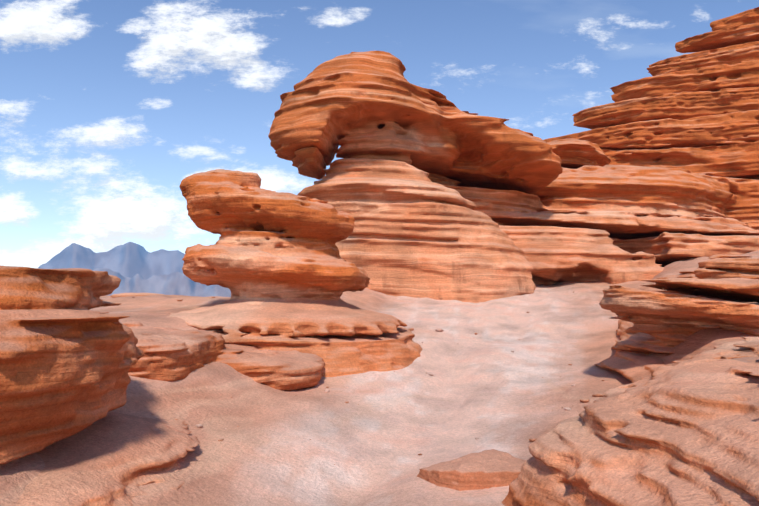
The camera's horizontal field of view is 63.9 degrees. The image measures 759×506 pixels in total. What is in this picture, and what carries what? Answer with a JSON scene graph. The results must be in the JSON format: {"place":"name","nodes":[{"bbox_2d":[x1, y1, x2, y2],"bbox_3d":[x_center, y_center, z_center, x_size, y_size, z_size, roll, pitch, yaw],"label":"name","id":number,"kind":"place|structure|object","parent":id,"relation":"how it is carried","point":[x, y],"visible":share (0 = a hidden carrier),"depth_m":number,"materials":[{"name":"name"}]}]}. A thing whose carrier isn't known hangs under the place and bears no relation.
{"place":"outdoors","nodes":[
{"label":"outdoors","id":0,"kind":"place"},
{"bbox_2d":[0,242,758,505],"bbox_3d":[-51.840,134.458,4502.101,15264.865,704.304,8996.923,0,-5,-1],"label":"ground","id":1,"kind":"structure","parent":0,"point":[487,387],"depth_m":7.87,"materials":[{"name":"beige sand"}]},
{"bbox_2d":[0,265,199,505],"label":"rock","id":2,"kind":"object","parent":1,"relation":"on","point":[68,358],"visible":0.83,"depth_m":3.99,"materials":[{"name":"stone"}]},
{"bbox_2d":[110,293,163,297],"bbox_3d":[-6.612,1.442,16.833,1.786,0.697,1.400,0,-5,-1],"label":"rock","id":3,"kind":"object","parent":1,"relation":"on","point":[127,294],"visible":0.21,"depth_m":16.35,"materials":[{"name":"stone"}]},
{"bbox_2d":[122,321,324,390],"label":"rocks","id":4,"kind":"object","parent":1,"relation":"on","point":[172,354],"visible":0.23,"depth_m":8.13,"materials":[{"name":"stone"}]},
{"bbox_2d":[167,169,421,376],"bbox_3d":[-2.180,0.459,11.947,6.782,4.230,5.782,0,-5,-1],"label":"hoodoo","id":5,"kind":"object","parent":1,"relation":"on","point":[280,268],"visible":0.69,"depth_m":10.89,"materials":[{"name":"stone"}]},
{"bbox_2d":[27,292,604,488],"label":"pebbles","id":6,"kind":"object","parent":1,"relation":"on","point":[431,374],"visible":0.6,"depth_m":7.75,"materials":[{"name":"stone"}]},
{"bbox_2d":[416,449,526,490],"bbox_3d":[0.941,2.025,5.323,1.230,0.466,0.888,1,-5,-18],"label":"flat rock","id":7,"kind":"object","parent":1,"relation":"on","point":[484,469],"visible":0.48,"depth_m":5.13,"materials":[{"name":"stone"}]},
{"bbox_2d":[268,7,758,302],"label":"rocks","id":8,"kind":"object","parent":1,"relation":"on","point":[436,195],"visible":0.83,"depth_m":20.81,"materials":[{"name":"stone"}]},
{"bbox_2d":[502,255,758,505],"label":"rock formation","id":9,"kind":"object","parent":1,"relation":"on","point":[657,432],"visible":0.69,"depth_m":4.16,"materials":[{"name":"stone"}]},
{"bbox_2d":[0,0,758,267],"label":"sky","id":10,"kind":"structure","parent":0,"point":[107,106],"materials":[{"name":"blue"}]}
]}

